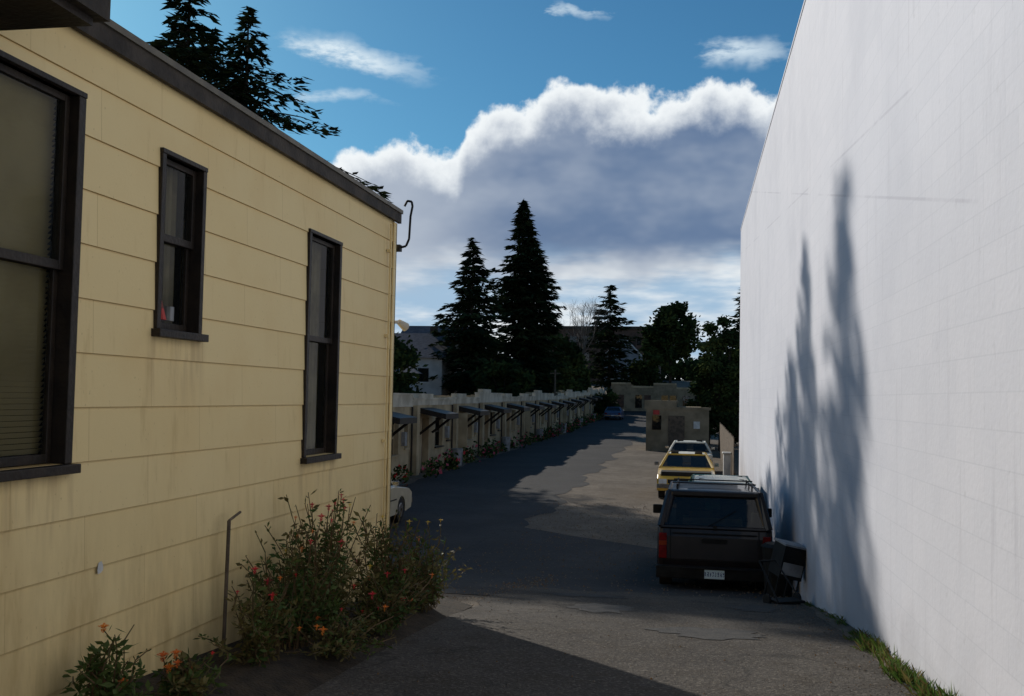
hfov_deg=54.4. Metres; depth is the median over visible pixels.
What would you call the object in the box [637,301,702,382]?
broadleaf tree
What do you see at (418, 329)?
roof
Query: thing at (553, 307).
spruce tree
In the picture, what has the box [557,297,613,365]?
bare birch tree
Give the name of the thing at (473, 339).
spruce tree
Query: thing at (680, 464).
parked car
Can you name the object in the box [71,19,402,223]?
roof
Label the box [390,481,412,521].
parked car
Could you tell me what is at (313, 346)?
blind
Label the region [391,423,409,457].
door and windows
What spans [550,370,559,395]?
utility pole
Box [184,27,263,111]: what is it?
conifer tree
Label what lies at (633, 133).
sky
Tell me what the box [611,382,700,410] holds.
courtyard block
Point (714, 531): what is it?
suv
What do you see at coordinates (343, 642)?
rose shrub
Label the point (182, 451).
walls
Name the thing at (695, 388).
broadleaf tree
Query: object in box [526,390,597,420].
cottage
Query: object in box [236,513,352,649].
flowering shrub
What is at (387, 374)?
conduit
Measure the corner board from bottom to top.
4.250 m
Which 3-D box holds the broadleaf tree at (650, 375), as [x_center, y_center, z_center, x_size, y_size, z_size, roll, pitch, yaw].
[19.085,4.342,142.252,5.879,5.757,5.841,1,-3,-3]
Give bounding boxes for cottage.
[391,393,416,479]
[412,393,462,475]
[433,390,556,435]
[433,393,529,447]
[435,393,544,442]
[447,393,489,461]
[466,393,567,435]
[475,389,510,455]
[511,393,576,423]
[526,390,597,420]
[526,391,590,417]
[552,388,602,415]
[556,389,603,415]
[559,389,605,394]
[565,389,583,425]
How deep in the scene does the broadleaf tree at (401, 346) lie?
84.50 m
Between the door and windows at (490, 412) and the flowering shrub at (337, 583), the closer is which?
the flowering shrub at (337, 583)
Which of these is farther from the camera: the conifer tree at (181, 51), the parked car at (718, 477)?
the conifer tree at (181, 51)
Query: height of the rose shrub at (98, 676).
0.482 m
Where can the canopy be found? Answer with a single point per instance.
(26, 14)
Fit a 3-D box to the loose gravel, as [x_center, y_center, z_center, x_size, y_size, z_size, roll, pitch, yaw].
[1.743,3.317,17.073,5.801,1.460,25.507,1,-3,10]
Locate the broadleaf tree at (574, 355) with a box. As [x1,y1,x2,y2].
[540,333,589,381]
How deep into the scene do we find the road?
23.99 m
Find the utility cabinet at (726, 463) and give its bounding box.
[722,452,731,474]
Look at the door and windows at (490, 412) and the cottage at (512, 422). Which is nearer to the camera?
the door and windows at (490, 412)
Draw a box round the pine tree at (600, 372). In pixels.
[577,285,640,388]
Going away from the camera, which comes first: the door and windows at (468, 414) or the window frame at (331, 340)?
the window frame at (331, 340)
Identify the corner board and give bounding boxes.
[386,222,396,563]
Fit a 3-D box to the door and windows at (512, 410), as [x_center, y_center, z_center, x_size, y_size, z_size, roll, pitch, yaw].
[0.154,4.847,59.101,0.790,2.300,4.503,1,-3,10]
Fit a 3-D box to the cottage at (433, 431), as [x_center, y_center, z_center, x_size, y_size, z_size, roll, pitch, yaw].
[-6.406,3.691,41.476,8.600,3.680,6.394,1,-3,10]
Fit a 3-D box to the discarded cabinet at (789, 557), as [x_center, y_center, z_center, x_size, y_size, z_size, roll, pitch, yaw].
[3.923,3.207,14.282,0.380,0.830,0.440,14,0,-7]
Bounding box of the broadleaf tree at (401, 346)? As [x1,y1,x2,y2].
[394,332,425,393]
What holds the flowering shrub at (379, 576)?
on the planting bed
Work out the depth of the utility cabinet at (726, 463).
36.22 m
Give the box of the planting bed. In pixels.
[124,596,471,695]
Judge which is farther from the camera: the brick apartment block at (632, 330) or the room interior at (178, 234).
the brick apartment block at (632, 330)
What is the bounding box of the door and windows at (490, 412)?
[490,412,500,453]
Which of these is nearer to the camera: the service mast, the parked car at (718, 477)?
the service mast
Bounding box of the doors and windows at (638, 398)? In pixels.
[617,395,700,407]
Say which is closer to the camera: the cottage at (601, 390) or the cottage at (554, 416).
the cottage at (554, 416)
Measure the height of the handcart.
0.511 m
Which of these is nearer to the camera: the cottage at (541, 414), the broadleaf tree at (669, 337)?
the cottage at (541, 414)
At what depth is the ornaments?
6.31 m
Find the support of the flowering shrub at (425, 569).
on the planting bed
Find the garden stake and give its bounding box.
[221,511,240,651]
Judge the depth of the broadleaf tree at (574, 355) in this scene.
134.16 m
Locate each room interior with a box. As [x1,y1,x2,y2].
[0,73,57,456]
[167,166,183,324]
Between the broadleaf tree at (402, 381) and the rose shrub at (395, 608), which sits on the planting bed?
the rose shrub at (395, 608)
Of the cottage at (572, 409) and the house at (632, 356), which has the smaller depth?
the cottage at (572, 409)
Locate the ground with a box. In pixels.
[393,381,936,695]
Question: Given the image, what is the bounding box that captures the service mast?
[397,200,413,251]
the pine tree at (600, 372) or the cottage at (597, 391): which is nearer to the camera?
the cottage at (597, 391)
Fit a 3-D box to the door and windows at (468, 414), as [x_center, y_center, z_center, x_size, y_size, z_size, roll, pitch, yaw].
[-2.006,4.305,47.217,0.790,2.300,3.884,1,-3,10]
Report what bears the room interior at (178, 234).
in the walls
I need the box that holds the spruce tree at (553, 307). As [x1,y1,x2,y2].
[509,248,566,394]
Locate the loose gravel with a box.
[327,500,912,695]
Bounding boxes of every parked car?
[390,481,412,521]
[604,406,623,419]
[654,450,718,497]
[665,439,714,462]
[689,474,758,489]
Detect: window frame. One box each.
[0,50,87,481]
[151,147,208,341]
[300,228,342,463]
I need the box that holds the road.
[389,381,772,599]
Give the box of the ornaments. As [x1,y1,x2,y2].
[161,303,173,320]
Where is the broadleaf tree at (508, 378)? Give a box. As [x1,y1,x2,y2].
[468,359,536,396]
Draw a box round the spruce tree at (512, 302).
[487,200,562,392]
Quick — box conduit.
[382,224,392,556]
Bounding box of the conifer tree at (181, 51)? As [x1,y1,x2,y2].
[146,0,269,119]
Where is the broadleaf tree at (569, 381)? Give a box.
[549,361,593,391]
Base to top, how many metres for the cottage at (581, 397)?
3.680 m
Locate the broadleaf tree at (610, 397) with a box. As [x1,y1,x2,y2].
[594,388,620,414]
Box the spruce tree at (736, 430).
[709,287,739,443]
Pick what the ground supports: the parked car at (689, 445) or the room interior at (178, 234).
the parked car at (689, 445)
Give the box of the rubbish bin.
[761,541,792,596]
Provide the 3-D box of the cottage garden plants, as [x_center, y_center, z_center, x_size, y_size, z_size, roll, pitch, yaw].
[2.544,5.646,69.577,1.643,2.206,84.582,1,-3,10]
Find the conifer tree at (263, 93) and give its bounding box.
[200,6,392,202]
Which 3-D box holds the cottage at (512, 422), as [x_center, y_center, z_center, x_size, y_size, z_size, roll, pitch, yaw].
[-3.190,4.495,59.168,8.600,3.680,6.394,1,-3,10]
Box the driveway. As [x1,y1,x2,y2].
[303,587,917,695]
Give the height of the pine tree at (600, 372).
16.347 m
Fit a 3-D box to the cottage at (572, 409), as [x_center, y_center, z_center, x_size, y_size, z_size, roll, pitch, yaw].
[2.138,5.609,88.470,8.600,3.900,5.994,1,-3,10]
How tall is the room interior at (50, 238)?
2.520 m
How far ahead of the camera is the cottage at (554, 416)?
75.83 m
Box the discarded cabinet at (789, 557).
[764,537,805,597]
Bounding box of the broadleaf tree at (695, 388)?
[684,338,713,444]
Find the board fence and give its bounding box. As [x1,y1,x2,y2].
[720,422,735,474]
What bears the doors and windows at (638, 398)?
in the courtyard block at (632, 397)
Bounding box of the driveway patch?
[542,592,776,639]
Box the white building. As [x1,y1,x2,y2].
[739,0,1023,695]
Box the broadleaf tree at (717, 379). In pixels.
[690,315,739,450]
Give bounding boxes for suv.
[653,478,772,588]
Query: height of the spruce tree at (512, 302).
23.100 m
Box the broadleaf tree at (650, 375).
[627,358,666,385]
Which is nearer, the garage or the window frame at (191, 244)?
the window frame at (191, 244)
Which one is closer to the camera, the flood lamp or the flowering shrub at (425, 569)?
the flowering shrub at (425, 569)
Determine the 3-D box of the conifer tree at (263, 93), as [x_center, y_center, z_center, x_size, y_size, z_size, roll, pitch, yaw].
[-11.637,-4.868,42.777,13.985,20.056,13.946,1,-3,10]
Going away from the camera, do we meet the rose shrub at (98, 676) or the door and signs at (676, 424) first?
the rose shrub at (98, 676)
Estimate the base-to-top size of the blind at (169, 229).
1.070 m
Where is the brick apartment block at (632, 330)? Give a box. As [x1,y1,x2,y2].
[539,326,660,381]
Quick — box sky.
[110,0,803,378]
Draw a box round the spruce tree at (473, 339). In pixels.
[428,237,517,395]
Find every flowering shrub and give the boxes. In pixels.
[195,566,299,667]
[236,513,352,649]
[265,489,375,636]
[343,509,439,619]
[379,519,473,611]
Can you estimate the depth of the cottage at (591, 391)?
103.66 m
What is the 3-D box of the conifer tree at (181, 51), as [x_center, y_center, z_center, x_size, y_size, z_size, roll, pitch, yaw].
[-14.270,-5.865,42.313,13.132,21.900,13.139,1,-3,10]
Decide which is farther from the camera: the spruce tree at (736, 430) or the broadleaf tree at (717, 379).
the spruce tree at (736, 430)
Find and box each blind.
[0,73,55,455]
[161,167,177,323]
[306,241,320,448]
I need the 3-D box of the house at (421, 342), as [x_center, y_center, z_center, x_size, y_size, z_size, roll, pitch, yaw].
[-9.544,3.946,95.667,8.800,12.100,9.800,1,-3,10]
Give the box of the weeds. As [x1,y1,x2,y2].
[804,600,960,695]
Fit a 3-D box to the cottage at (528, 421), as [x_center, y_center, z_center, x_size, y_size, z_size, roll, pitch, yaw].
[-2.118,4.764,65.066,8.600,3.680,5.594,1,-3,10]
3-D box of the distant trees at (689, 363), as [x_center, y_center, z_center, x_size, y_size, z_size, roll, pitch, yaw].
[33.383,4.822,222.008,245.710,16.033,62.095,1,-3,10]
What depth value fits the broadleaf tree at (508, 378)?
84.76 m
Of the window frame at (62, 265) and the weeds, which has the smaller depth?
the window frame at (62, 265)
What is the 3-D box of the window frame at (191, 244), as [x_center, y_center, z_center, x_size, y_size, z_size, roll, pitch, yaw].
[-2.118,-0.629,6.290,0.165,1.150,0.610,1,-3,10]
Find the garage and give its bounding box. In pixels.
[644,400,710,450]
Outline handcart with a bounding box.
[758,560,804,603]
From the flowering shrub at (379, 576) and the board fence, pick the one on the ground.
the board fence
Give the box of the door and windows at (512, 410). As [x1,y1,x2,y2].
[510,410,520,447]
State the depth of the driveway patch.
9.21 m
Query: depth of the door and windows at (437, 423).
42.22 m
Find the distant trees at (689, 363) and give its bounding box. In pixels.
[489,352,721,380]
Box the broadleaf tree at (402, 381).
[393,345,428,392]
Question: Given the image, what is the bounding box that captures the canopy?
[0,0,110,30]
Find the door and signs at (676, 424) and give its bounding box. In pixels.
[652,410,699,449]
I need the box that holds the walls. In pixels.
[0,27,394,695]
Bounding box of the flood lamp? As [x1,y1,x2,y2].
[395,320,408,330]
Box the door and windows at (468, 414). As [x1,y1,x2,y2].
[467,414,477,460]
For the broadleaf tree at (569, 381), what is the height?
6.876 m
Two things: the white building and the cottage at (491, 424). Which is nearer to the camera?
the white building
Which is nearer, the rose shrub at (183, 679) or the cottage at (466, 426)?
the rose shrub at (183, 679)
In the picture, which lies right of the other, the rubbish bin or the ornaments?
the rubbish bin
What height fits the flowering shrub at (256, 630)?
0.639 m
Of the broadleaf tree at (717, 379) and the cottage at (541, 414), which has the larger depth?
the cottage at (541, 414)
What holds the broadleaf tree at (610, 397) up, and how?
on the ground
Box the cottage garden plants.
[391,411,603,485]
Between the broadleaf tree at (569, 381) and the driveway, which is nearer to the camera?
the driveway
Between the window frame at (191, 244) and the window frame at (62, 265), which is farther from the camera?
the window frame at (191, 244)
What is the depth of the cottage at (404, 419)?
36.34 m
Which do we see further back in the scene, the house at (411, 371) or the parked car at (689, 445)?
the house at (411, 371)
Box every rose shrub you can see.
[60,623,150,695]
[129,649,237,695]
[284,608,396,661]
[316,574,435,635]
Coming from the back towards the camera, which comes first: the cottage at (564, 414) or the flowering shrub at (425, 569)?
the cottage at (564, 414)
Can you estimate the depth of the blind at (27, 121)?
5.00 m
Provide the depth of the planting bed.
6.42 m
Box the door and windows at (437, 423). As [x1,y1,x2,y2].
[420,417,450,472]
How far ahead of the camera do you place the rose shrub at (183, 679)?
5.42 m
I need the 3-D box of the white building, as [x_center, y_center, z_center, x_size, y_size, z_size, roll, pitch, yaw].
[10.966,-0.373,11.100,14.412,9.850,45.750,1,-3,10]
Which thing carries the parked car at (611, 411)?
on the road
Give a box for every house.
[394,366,421,390]
[395,326,462,394]
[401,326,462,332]
[604,333,641,390]

